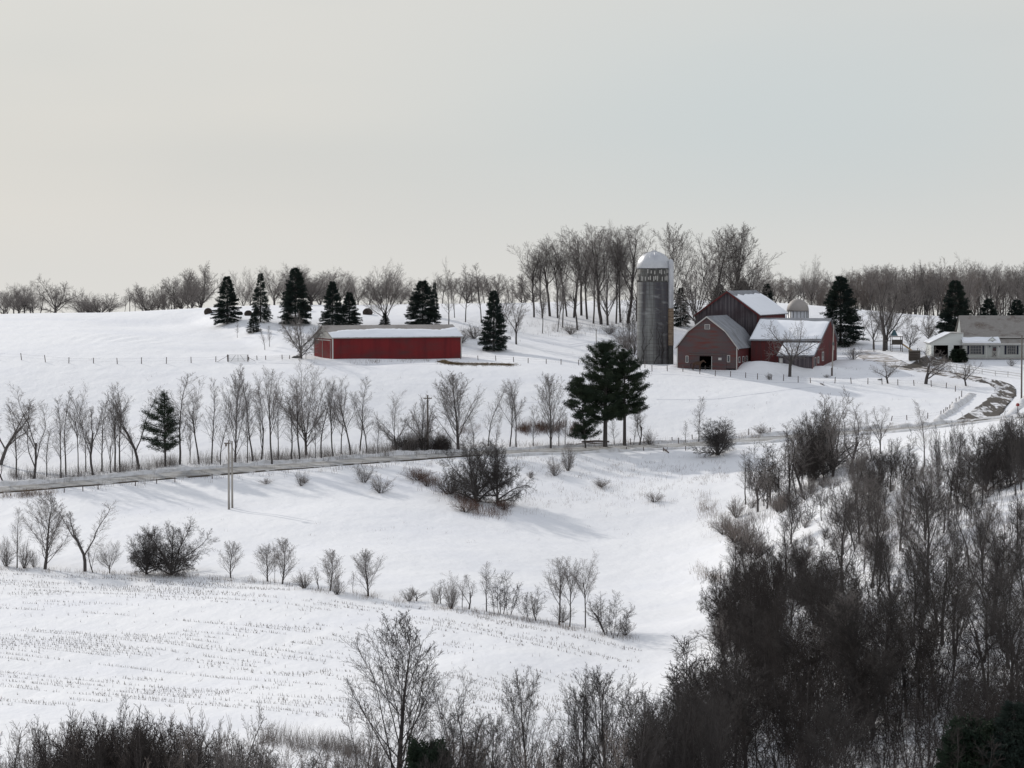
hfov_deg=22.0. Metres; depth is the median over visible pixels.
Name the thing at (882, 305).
bare tree
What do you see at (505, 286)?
slim tree
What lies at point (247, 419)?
slim tree
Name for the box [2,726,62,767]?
bush
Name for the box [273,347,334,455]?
bare tree
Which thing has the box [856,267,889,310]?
thicket tree
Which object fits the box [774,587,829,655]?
thicket tree
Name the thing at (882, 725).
thicket tree
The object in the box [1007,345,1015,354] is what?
window
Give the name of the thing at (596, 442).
dry weeds
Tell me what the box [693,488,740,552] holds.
dry weeds
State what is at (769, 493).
bare tree
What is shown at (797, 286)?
crowned tree
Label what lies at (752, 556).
thicket tree
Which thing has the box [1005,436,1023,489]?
bare tree
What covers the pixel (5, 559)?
bush
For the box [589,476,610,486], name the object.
bush
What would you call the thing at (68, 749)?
thicket tree
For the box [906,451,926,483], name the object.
bare tree
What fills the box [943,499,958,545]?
thicket tree
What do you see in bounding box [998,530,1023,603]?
slim tree
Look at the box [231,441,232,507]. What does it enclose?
utility pole
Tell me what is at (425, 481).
bush
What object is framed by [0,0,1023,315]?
sky
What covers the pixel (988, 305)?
spruce
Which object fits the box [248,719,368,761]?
dry weeds
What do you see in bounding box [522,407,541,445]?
slim tree
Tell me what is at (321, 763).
thicket tree
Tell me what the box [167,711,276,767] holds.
bush
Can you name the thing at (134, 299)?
crowned tree
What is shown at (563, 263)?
crowned tree
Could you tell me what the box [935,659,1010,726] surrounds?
bush
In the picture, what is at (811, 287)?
bare tree
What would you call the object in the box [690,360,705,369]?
horse
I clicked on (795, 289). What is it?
crowned tree
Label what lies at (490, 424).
slim tree
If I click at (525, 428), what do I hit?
dry weeds
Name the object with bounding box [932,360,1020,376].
rail fence
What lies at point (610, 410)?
pine tree
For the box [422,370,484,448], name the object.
bare tree
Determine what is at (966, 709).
thicket tree
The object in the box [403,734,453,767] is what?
evergreen tree
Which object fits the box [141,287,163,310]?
bare tree
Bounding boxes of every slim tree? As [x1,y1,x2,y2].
[3,406,31,473]
[6,507,23,567]
[38,427,55,476]
[49,395,77,477]
[50,388,84,472]
[77,409,91,466]
[93,400,112,469]
[98,383,137,469]
[123,429,140,466]
[162,373,197,464]
[199,378,224,460]
[211,402,232,464]
[233,363,259,460]
[237,393,261,460]
[259,328,267,349]
[266,326,271,346]
[266,380,290,459]
[270,542,280,582]
[277,397,302,458]
[308,406,325,457]
[311,379,340,457]
[332,386,355,452]
[348,393,372,452]
[351,376,374,450]
[368,418,384,453]
[437,270,462,323]
[451,263,483,321]
[457,574,467,607]
[466,414,479,438]
[469,263,488,319]
[477,562,495,611]
[483,382,508,445]
[491,412,502,440]
[500,276,514,300]
[502,387,527,446]
[508,276,515,302]
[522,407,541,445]
[552,405,564,445]
[557,412,571,443]
[609,420,621,444]
[683,421,688,442]
[690,396,705,441]
[736,450,755,502]
[756,464,775,505]
[771,454,786,495]
[774,420,811,495]
[778,438,792,476]
[783,444,800,494]
[814,430,834,479]
[827,493,857,553]
[863,600,912,694]
[892,519,937,591]
[893,460,908,501]
[911,398,937,464]
[948,499,979,565]
[973,599,1000,671]
[996,442,1023,492]
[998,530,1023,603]
[1003,477,1023,538]
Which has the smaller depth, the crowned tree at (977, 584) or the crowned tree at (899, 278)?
the crowned tree at (977, 584)
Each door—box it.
[315,339,322,357]
[323,339,330,358]
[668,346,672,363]
[712,355,725,369]
[992,346,996,356]
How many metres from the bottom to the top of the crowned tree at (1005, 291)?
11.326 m
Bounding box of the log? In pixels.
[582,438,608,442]
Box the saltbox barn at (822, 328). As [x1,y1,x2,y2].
[749,318,838,368]
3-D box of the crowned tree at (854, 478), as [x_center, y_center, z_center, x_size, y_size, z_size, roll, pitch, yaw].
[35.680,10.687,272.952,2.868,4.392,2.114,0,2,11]
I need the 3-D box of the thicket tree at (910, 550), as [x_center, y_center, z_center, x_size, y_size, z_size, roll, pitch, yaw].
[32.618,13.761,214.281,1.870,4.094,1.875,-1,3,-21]
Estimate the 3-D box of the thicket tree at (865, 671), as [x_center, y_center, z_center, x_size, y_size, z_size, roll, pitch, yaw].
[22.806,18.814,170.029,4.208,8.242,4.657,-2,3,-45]
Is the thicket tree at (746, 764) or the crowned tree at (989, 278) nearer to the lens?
the thicket tree at (746, 764)
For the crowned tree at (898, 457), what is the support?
on the ground
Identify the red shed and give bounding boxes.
[313,324,463,358]
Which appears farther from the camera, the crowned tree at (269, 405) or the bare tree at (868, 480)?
the crowned tree at (269, 405)
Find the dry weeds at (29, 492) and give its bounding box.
[1,486,57,498]
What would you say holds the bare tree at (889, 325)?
on the ground
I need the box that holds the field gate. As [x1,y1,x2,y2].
[219,355,254,360]
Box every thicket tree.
[10,719,51,767]
[28,721,86,767]
[30,722,72,757]
[40,728,70,767]
[49,739,58,766]
[53,710,137,767]
[53,721,113,767]
[57,729,115,767]
[60,712,119,767]
[62,709,113,767]
[66,711,152,765]
[70,716,120,767]
[72,714,107,765]
[77,696,157,762]
[81,727,134,764]
[90,718,128,767]
[96,718,149,767]
[98,715,150,767]
[103,712,160,767]
[106,693,167,767]
[108,706,175,767]
[111,706,171,767]
[111,713,160,767]
[113,706,203,767]
[117,703,190,766]
[127,704,210,767]
[128,726,191,758]
[129,708,180,767]
[135,715,184,760]
[147,721,194,764]
[155,720,203,766]
[159,712,202,766]
[164,722,203,767]
[187,733,222,767]
[202,720,264,767]
[205,716,258,767]
[221,732,252,767]
[229,740,287,767]
[281,742,308,767]
[308,745,342,767]
[310,744,337,767]
[314,744,354,767]
[341,732,377,767]
[396,731,429,767]
[429,719,473,767]
[438,733,491,767]
[444,729,472,767]
[447,727,504,767]
[479,721,530,767]
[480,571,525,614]
[480,724,518,767]
[492,723,534,767]
[499,726,530,767]
[507,733,534,767]
[512,586,547,617]
[520,722,564,767]
[527,703,577,767]
[545,726,608,767]
[549,715,597,767]
[562,727,619,767]
[583,719,625,767]
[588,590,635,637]
[597,727,632,767]
[599,682,668,767]
[604,674,695,765]
[608,721,664,767]
[615,289,636,337]
[620,688,684,767]
[623,683,683,767]
[653,628,735,711]
[655,698,698,764]
[657,665,734,757]
[661,678,742,767]
[662,680,756,767]
[667,698,754,767]
[677,635,765,722]
[690,625,755,688]
[696,687,747,767]
[700,590,752,649]
[705,598,745,657]
[705,617,770,687]
[710,643,772,723]
[711,584,739,620]
[717,567,773,615]
[718,627,749,669]
[722,606,742,650]
[724,690,806,767]
[725,652,836,767]
[737,528,771,580]
[738,557,798,621]
[741,446,763,495]
[741,533,776,582]
[745,440,784,500]
[747,562,785,603]
[750,642,848,748]
[753,555,792,602]
[760,591,814,667]
[761,534,800,586]
[766,552,794,589]
[767,454,799,496]
[767,655,818,767]
[768,276,795,302]
[771,613,831,686]
[771,664,885,767]
[773,677,833,766]
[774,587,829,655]
[775,596,876,706]
[776,722,874,767]
[777,633,824,711]
[778,556,811,609]
[779,651,849,767]
[781,601,826,656]
[782,479,821,528]
[784,430,838,487]
[789,535,814,570]
[792,541,831,583]
[793,430,829,483]
[793,554,849,595]
[794,420,818,476]
[794,533,817,566]
[794,538,833,582]
[795,594,838,666]
[797,623,828,667]
[800,563,841,626]
[802,273,821,304]
[802,526,879,609]
[805,273,826,305]
[805,661,891,761]
[810,572,876,666]
[816,269,839,305]
[817,599,846,636]
[824,610,880,728]
[825,613,958,731]
[834,552,881,636]
[848,270,878,309]
[849,552,911,640]
[855,674,918,767]
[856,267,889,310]
[856,448,883,483]
[862,501,885,526]
[862,514,900,579]
[863,725,907,767]
[865,454,899,490]
[866,705,940,767]
[870,460,898,507]
[872,543,960,650]
[874,649,974,767]
[883,439,917,485]
[883,698,962,767]
[886,427,917,478]
[891,269,912,312]
[898,591,970,715]
[898,639,945,719]
[901,588,1000,722]
[902,532,923,571]
[905,705,946,767]
[906,663,987,760]
[913,261,941,314]
[916,257,951,314]
[925,448,945,485]
[925,651,1020,728]
[928,428,948,460]
[931,445,967,508]
[933,416,966,460]
[933,425,952,469]
[933,679,1020,729]
[937,267,958,315]
[941,262,979,313]
[941,461,975,513]
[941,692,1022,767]
[941,705,1002,746]
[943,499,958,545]
[944,540,981,622]
[946,453,980,504]
[948,626,1005,704]
[948,670,1022,719]
[954,269,981,314]
[954,716,1019,763]
[956,472,987,525]
[960,665,1023,763]
[962,689,1021,767]
[972,425,1005,470]
[973,683,1017,716]
[975,503,990,545]
[978,427,1005,446]
[979,437,1018,500]
[984,268,1009,312]
[986,656,1023,767]
[987,636,1023,705]
[988,672,1023,715]
[1001,601,1023,702]
[1005,494,1023,556]
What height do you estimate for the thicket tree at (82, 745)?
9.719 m
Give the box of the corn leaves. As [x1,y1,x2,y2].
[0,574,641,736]
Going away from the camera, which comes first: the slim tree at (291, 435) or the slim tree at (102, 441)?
the slim tree at (102, 441)
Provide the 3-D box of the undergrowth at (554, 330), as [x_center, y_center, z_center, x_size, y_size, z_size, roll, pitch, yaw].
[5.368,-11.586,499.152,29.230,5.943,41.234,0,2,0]
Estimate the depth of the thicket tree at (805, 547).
241.23 m
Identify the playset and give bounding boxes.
[873,330,911,351]
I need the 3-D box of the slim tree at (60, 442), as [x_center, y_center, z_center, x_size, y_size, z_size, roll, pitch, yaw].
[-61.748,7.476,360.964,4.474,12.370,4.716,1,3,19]
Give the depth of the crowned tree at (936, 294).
602.66 m
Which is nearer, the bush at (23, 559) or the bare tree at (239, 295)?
the bush at (23, 559)
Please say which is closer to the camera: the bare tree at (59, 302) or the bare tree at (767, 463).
the bare tree at (767, 463)
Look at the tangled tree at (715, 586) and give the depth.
235.57 m
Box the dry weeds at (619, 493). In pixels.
[523,469,721,516]
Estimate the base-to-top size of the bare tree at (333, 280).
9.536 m
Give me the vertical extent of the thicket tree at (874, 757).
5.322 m
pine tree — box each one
[137,389,185,465]
[562,374,603,447]
[563,339,625,446]
[607,348,652,445]
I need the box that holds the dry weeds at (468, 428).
[459,423,485,434]
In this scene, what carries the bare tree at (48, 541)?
on the ground
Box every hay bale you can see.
[204,308,211,314]
[244,310,251,315]
[363,308,372,314]
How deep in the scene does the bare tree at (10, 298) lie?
596.22 m
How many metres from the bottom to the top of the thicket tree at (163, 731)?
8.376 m
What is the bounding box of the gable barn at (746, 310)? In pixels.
[694,290,787,336]
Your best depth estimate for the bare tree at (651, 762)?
149.09 m
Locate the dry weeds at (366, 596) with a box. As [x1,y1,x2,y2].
[0,564,639,641]
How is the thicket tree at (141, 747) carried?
on the ground
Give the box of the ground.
[0,300,1023,767]
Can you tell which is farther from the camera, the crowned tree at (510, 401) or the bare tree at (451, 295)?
the bare tree at (451, 295)
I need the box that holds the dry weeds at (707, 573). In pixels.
[690,559,729,584]
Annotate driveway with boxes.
[957,379,1016,421]
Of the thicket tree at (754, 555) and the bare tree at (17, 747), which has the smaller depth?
the bare tree at (17, 747)
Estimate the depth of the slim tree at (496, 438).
385.42 m
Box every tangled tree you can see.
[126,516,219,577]
[126,524,175,573]
[436,431,518,503]
[465,432,536,505]
[696,557,752,621]
[709,581,750,642]
[716,563,748,600]
[727,596,768,647]
[768,616,799,675]
[778,554,812,604]
[787,410,843,481]
[794,562,824,610]
[801,394,858,473]
[952,423,1015,491]
[981,411,1023,488]
[1001,408,1023,478]
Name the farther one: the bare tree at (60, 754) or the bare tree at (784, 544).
the bare tree at (784, 544)
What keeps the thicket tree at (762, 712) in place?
on the ground
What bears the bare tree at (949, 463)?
on the ground
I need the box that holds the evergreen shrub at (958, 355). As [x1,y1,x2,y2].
[948,348,967,362]
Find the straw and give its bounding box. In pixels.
[436,361,514,367]
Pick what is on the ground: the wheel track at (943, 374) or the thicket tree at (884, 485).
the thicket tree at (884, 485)
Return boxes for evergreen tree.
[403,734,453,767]
[933,712,1002,767]
[978,699,1023,767]
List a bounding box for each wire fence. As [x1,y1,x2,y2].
[1,353,227,363]
[460,354,640,369]
[630,427,770,443]
[644,364,771,379]
[783,374,961,396]
[891,396,959,420]
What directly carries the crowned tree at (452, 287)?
on the ground
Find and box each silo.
[637,250,673,363]
[787,298,808,317]
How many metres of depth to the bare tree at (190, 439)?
368.92 m
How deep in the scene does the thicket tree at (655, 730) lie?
159.17 m
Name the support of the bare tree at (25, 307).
on the ground
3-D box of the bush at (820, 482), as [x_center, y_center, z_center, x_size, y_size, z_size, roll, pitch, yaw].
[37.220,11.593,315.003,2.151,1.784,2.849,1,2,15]
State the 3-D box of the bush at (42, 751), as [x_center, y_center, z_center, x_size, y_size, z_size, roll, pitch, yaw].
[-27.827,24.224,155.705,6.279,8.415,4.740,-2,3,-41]
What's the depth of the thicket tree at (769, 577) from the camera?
233.41 m
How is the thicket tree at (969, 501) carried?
on the ground
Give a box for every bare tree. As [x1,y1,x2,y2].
[0,284,22,313]
[0,286,29,313]
[0,288,15,313]
[0,289,36,312]
[0,397,37,464]
[0,448,7,480]
[0,720,32,767]
[4,380,57,478]
[11,283,34,312]
[18,282,42,312]
[20,491,75,568]
[23,715,86,767]
[24,285,48,312]
[29,274,82,312]
[36,288,45,312]
[37,707,127,767]
[38,724,99,767]
[54,500,118,571]
[65,390,107,474]
[67,713,166,767]
[75,711,130,758]
[85,540,103,572]
[85,716,122,766]
[96,294,127,311]
[96,541,121,572]
[100,397,122,472]
[108,386,162,468]
[124,709,221,767]
[131,285,166,310]
[132,717,182,767]
[136,724,198,766]
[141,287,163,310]
[146,277,177,309]
[151,285,169,309]
[156,279,181,308]
[161,269,196,308]
[170,269,210,308]
[173,269,200,308]
[179,262,224,307]
[184,416,193,462]
[202,698,275,767]
[216,371,256,461]
[217,541,243,575]
[229,269,255,305]
[237,268,259,305]
[251,373,267,459]
[251,543,280,581]
[252,744,332,767]
[255,264,294,304]
[256,749,314,767]
[267,266,312,302]
[268,538,298,583]
[268,738,322,767]
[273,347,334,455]
[276,270,288,292]
[279,310,331,358]
[280,265,344,304]
[282,266,324,300]
[303,270,332,304]
[309,564,323,586]
[310,739,337,767]
[315,268,347,297]
[317,548,345,590]
[323,267,357,301]
[329,701,389,767]
[339,270,365,299]
[339,610,464,767]
[348,277,371,304]
[351,549,387,595]
[358,262,411,323]
[362,270,395,301]
[364,280,378,302]
[369,389,419,449]
[380,278,408,303]
[387,274,413,303]
[399,390,438,449]
[401,277,418,301]
[416,663,512,767]
[416,732,452,767]
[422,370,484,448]
[434,579,449,603]
[435,695,499,767]
[442,260,456,317]
[442,570,476,608]
[451,273,483,302]
[468,712,521,767]
[480,274,507,299]
[494,666,556,767]
[499,285,517,329]
[499,290,529,343]
[508,273,531,302]
[516,279,545,302]
[528,731,568,767]
[529,592,540,620]
[531,372,568,447]
[535,732,567,767]
[544,715,581,767]
[552,672,612,767]
[558,662,655,767]
[577,219,634,324]
[582,593,605,630]
[601,692,678,767]
[603,728,634,767]
[612,230,650,318]
[617,729,660,767]
[622,707,684,767]
[630,406,646,444]
[639,681,728,767]
[643,223,700,306]
[644,674,699,767]
[656,679,707,765]
[664,684,740,767]
[666,660,734,724]
[674,241,718,324]
[676,670,743,767]
[682,665,730,753]
[685,228,752,302]
[689,609,730,649]
[694,651,764,752]
[703,222,784,292]
[703,689,767,767]
[707,659,787,761]
[720,537,751,571]
[721,621,750,664]
[725,247,770,294]
[726,548,758,580]
[727,561,766,599]
[738,509,766,555]
[739,469,773,508]
[747,458,775,511]
[754,452,776,501]
[763,535,802,578]
[772,578,807,624]
[775,276,803,302]
[776,500,804,543]
[784,427,814,490]
[784,548,813,574]
[797,695,873,767]
[799,270,822,304]
[800,258,827,304]
[802,276,826,305]
[809,589,891,677]
[811,387,871,477]
[811,595,894,680]
[814,483,875,574]
[814,565,844,603]
[815,561,867,612]
[823,583,877,664]
[831,453,875,496]
[832,644,912,735]
[836,402,869,469]
[839,480,878,541]
[846,589,927,666]
[850,650,888,716]
[852,643,890,696]
[853,266,880,309]
[853,470,883,501]
[854,266,879,309]
[856,308,888,345]
[856,475,885,523]
[856,529,870,573]
[857,585,935,665]
[860,416,871,452]
[860,537,896,594]
[862,406,893,450]
[862,513,900,557]
[865,264,922,350]
[865,270,911,349]
[865,535,919,598]
[866,450,890,500]
[867,268,891,308]
[881,625,934,716]
[883,484,962,596]
[887,484,924,548]
[890,267,919,313]
[892,583,947,653]
[894,571,936,644]
[897,618,944,698]
[898,261,931,313]
[898,268,924,313]
[900,312,923,347]
[901,264,916,313]
[902,537,978,644]
[902,547,976,626]
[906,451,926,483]
[907,464,948,522]
[907,482,944,535]
[911,311,938,338]
[912,456,947,501]
[915,260,946,314]
[921,705,979,760]
[924,259,965,311]
[928,561,984,652]
[933,492,958,532]
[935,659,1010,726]
[942,448,967,497]
[947,431,969,465]
[947,536,964,577]
[948,253,986,310]
[957,499,1005,565]
[959,532,1023,635]
[960,481,982,517]
[962,521,1000,583]
[966,563,1023,644]
[966,600,1023,695]
[967,265,983,314]
[968,574,1023,668]
[975,529,1019,578]
[981,545,1023,613]
[989,261,1015,314]
[998,415,1020,440]
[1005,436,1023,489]
[1007,261,1023,308]
[1008,278,1023,307]
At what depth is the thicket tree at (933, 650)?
168.39 m
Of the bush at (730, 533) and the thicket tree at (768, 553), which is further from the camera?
the bush at (730, 533)
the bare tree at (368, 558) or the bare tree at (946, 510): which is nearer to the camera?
the bare tree at (946, 510)
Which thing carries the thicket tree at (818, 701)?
on the ground
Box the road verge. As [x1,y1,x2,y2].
[0,455,482,492]
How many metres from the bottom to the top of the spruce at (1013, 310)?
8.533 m
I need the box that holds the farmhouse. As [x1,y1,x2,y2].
[923,315,1023,358]
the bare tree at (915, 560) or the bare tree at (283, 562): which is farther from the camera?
the bare tree at (283, 562)
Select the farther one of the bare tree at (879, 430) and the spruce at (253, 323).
the spruce at (253, 323)
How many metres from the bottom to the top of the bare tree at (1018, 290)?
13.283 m
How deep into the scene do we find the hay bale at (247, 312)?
503.02 m
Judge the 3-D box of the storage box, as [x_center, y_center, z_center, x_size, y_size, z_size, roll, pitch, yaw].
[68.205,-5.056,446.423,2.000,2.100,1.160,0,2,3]
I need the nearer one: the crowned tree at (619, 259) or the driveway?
the driveway
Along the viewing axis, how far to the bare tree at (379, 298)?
488.29 m
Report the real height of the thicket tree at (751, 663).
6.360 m
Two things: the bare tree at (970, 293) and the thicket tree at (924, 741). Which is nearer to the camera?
the thicket tree at (924, 741)
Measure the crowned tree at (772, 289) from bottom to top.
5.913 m
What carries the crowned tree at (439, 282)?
on the ground
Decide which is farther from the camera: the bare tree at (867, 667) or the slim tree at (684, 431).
the slim tree at (684, 431)
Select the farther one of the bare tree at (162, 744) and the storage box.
the storage box
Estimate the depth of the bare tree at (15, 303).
567.27 m
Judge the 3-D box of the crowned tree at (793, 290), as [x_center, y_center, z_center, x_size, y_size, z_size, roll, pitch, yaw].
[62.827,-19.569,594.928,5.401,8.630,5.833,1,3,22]
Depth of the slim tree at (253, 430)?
368.72 m
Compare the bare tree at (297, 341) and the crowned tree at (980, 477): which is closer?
the crowned tree at (980, 477)
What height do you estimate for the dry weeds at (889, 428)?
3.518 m
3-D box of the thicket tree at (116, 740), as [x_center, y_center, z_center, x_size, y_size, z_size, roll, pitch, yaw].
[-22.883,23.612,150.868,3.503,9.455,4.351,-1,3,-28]
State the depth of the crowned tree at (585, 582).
246.49 m
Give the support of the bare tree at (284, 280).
on the ground
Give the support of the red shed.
on the ground
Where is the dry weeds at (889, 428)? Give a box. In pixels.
[746,418,973,438]
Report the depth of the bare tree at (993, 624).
165.18 m
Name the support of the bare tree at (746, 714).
on the ground
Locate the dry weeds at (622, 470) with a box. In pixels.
[504,445,728,486]
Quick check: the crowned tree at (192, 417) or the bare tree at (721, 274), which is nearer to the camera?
the crowned tree at (192, 417)
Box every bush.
[0,537,18,565]
[0,724,55,767]
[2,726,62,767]
[2,730,60,767]
[3,729,53,767]
[11,744,58,766]
[13,537,35,568]
[28,551,40,566]
[36,725,86,767]
[64,288,103,312]
[73,293,123,312]
[74,291,101,312]
[164,707,251,767]
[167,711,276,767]
[175,715,237,767]
[213,714,277,767]
[216,723,278,767]
[217,725,291,767]
[258,478,272,483]
[289,567,314,587]
[295,470,308,485]
[313,731,392,767]
[326,572,348,594]
[335,728,387,767]
[336,727,395,767]
[351,464,377,482]
[369,472,393,492]
[397,466,434,480]
[398,586,418,600]
[403,421,420,450]
[417,474,438,486]
[426,469,464,493]
[429,427,455,446]
[429,585,442,603]
[443,575,461,608]
[449,499,485,511]
[460,324,483,338]
[461,327,472,343]
[492,498,517,509]
[546,456,564,475]
[550,602,576,621]
[559,321,581,334]
[560,442,576,470]
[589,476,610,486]
[599,321,620,333]
[608,326,636,347]
[611,321,636,354]
[613,619,636,634]
[640,426,657,443]
[643,488,663,501]
[687,416,736,457]
[705,511,734,534]
[715,517,745,536]
[724,521,744,541]
[724,526,737,542]
[725,496,745,517]
[730,519,756,542]
[746,493,759,508]
[750,423,775,433]
[750,531,774,553]
[766,495,785,512]
[771,491,793,511]
[795,484,815,498]
[798,479,820,491]
[801,515,811,527]
[803,529,816,544]
[804,545,819,557]
[814,474,828,486]
[819,473,842,488]
[828,506,840,520]
[839,342,862,359]
[842,459,859,472]
[850,440,873,469]
[858,444,883,460]
[976,481,996,497]
[1007,358,1019,365]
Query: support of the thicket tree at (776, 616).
on the ground
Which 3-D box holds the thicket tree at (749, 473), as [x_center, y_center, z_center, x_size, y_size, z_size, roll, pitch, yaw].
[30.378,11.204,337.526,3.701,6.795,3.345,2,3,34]
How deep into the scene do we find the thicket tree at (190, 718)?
148.73 m
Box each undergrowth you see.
[0,434,434,482]
[386,430,454,456]
[468,317,613,335]
[718,441,887,539]
[728,512,887,767]
[811,447,1019,594]
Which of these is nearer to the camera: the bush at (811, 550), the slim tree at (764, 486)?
the bush at (811, 550)
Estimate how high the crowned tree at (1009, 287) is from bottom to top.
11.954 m
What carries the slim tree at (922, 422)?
on the ground
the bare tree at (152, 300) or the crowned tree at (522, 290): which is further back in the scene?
the bare tree at (152, 300)
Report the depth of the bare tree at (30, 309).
567.32 m
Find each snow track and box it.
[280,363,378,364]
[657,386,820,399]
[659,374,797,382]
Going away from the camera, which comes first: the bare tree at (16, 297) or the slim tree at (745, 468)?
the slim tree at (745, 468)
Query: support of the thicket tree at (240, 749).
on the ground
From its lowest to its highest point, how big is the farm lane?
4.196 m
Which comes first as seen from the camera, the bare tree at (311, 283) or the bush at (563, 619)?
the bush at (563, 619)
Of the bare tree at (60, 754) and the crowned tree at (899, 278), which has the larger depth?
the crowned tree at (899, 278)
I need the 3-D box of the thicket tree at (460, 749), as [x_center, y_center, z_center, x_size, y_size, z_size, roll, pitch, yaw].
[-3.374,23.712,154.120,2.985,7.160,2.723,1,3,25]
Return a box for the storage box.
[908,349,920,359]
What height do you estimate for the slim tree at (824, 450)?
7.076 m
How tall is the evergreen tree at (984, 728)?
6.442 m
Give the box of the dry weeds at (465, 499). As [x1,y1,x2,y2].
[403,459,513,519]
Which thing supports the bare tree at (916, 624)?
on the ground
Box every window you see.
[970,345,981,354]
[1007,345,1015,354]
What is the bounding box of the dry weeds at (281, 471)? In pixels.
[92,454,448,491]
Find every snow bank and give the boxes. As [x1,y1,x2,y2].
[0,413,1023,485]
[483,417,1022,456]
[933,393,976,420]
[1000,394,1023,418]
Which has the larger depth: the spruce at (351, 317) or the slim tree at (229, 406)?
the spruce at (351, 317)
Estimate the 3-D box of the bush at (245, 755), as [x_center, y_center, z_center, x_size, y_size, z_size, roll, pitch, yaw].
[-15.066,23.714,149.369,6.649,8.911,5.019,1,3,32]
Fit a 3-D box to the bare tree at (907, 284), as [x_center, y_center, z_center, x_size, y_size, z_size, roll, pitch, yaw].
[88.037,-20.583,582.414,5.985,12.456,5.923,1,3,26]
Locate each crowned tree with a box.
[65,383,89,473]
[103,385,133,467]
[124,287,137,311]
[131,291,142,308]
[135,287,149,310]
[162,278,179,308]
[166,376,206,463]
[254,366,288,463]
[274,375,317,458]
[319,379,347,454]
[327,377,363,453]
[431,273,452,303]
[443,278,459,301]
[452,271,473,303]
[458,276,477,299]
[466,275,488,301]
[473,276,498,302]
[490,273,510,297]
[493,377,525,446]
[507,240,560,316]
[512,272,527,300]
[520,249,559,314]
[527,237,572,315]
[531,286,550,332]
[536,235,576,317]
[539,556,576,624]
[547,270,579,326]
[549,228,581,316]
[552,280,565,331]
[552,557,586,625]
[553,235,591,317]
[558,235,602,318]
[559,225,604,315]
[559,273,594,328]
[568,552,599,627]
[570,222,632,324]
[573,235,610,323]
[599,232,634,323]
[600,222,655,319]
[602,224,638,322]
[756,272,777,300]
[766,277,784,300]
[770,272,789,301]
[775,517,797,549]
[783,487,804,514]
[784,279,796,301]
[787,278,806,298]
[791,280,812,298]
[797,279,809,299]
[811,488,830,519]
[822,270,832,294]
[831,499,864,544]
[839,271,854,306]
[842,468,865,494]
[846,483,894,582]
[848,271,874,309]
[856,265,880,308]
[862,267,897,309]
[875,270,902,310]
[875,447,903,491]
[878,275,900,306]
[888,265,909,312]
[895,473,913,496]
[897,465,919,513]
[913,267,936,314]
[915,569,988,680]
[924,268,948,314]
[924,270,945,315]
[924,273,957,315]
[939,264,967,303]
[940,268,968,311]
[942,451,975,505]
[944,581,1020,687]
[947,554,1023,661]
[949,266,980,295]
[957,446,987,489]
[964,267,994,313]
[967,269,986,313]
[967,458,994,502]
[974,262,1000,298]
[975,270,994,299]
[978,265,1013,311]
[978,592,1023,699]
[980,265,1003,301]
[994,271,1017,314]
[997,266,1010,314]
[1001,266,1017,312]
[1001,270,1023,308]
[1006,264,1023,298]
[1011,270,1023,301]
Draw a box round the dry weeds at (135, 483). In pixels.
[64,474,212,492]
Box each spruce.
[210,276,242,324]
[246,313,261,332]
[251,273,272,322]
[277,267,312,324]
[318,281,345,324]
[338,292,362,324]
[379,314,389,324]
[403,279,441,324]
[430,282,439,313]
[477,291,510,350]
[674,288,690,326]
[707,284,724,304]
[762,283,775,302]
[820,275,869,347]
[934,279,972,334]
[977,298,998,314]
[1006,300,1023,314]
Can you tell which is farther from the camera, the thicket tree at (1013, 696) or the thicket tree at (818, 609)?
the thicket tree at (818, 609)
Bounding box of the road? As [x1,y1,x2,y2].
[0,417,1023,491]
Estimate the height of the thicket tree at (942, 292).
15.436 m
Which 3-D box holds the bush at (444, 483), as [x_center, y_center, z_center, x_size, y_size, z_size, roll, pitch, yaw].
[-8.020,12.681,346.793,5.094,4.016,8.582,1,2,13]
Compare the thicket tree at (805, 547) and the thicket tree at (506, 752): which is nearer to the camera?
the thicket tree at (506, 752)
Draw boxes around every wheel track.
[897,366,985,381]
[903,364,997,380]
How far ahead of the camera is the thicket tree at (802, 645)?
178.94 m
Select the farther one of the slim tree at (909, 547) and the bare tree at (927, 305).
the bare tree at (927, 305)
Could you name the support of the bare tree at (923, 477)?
on the ground
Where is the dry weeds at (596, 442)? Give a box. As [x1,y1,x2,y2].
[438,430,762,450]
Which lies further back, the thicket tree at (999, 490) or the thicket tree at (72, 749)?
the thicket tree at (999, 490)
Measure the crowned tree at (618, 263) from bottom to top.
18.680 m
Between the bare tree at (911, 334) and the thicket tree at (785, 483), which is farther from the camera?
the bare tree at (911, 334)
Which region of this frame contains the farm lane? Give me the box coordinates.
[856,351,984,381]
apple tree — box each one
[409,587,426,600]
[761,318,823,376]
[869,360,902,383]
[917,346,953,383]
[948,360,982,385]
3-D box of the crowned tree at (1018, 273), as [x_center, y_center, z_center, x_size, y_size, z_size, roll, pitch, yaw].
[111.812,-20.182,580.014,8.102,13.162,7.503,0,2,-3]
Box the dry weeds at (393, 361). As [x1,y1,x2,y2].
[353,357,442,364]
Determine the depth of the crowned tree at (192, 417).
366.36 m
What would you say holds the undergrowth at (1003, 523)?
on the ground
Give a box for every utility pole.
[224,440,229,509]
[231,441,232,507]
[423,395,431,448]
[831,325,833,375]
[1021,335,1022,397]
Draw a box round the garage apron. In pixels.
[902,355,948,367]
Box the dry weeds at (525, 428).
[513,417,580,435]
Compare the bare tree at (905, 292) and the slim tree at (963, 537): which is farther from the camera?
the bare tree at (905, 292)
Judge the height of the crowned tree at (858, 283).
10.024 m
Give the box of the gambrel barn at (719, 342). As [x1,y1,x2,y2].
[675,315,750,369]
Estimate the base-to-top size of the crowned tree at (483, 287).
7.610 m
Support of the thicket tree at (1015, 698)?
on the ground
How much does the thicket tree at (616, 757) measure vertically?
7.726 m
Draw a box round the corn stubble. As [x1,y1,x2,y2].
[0,573,638,734]

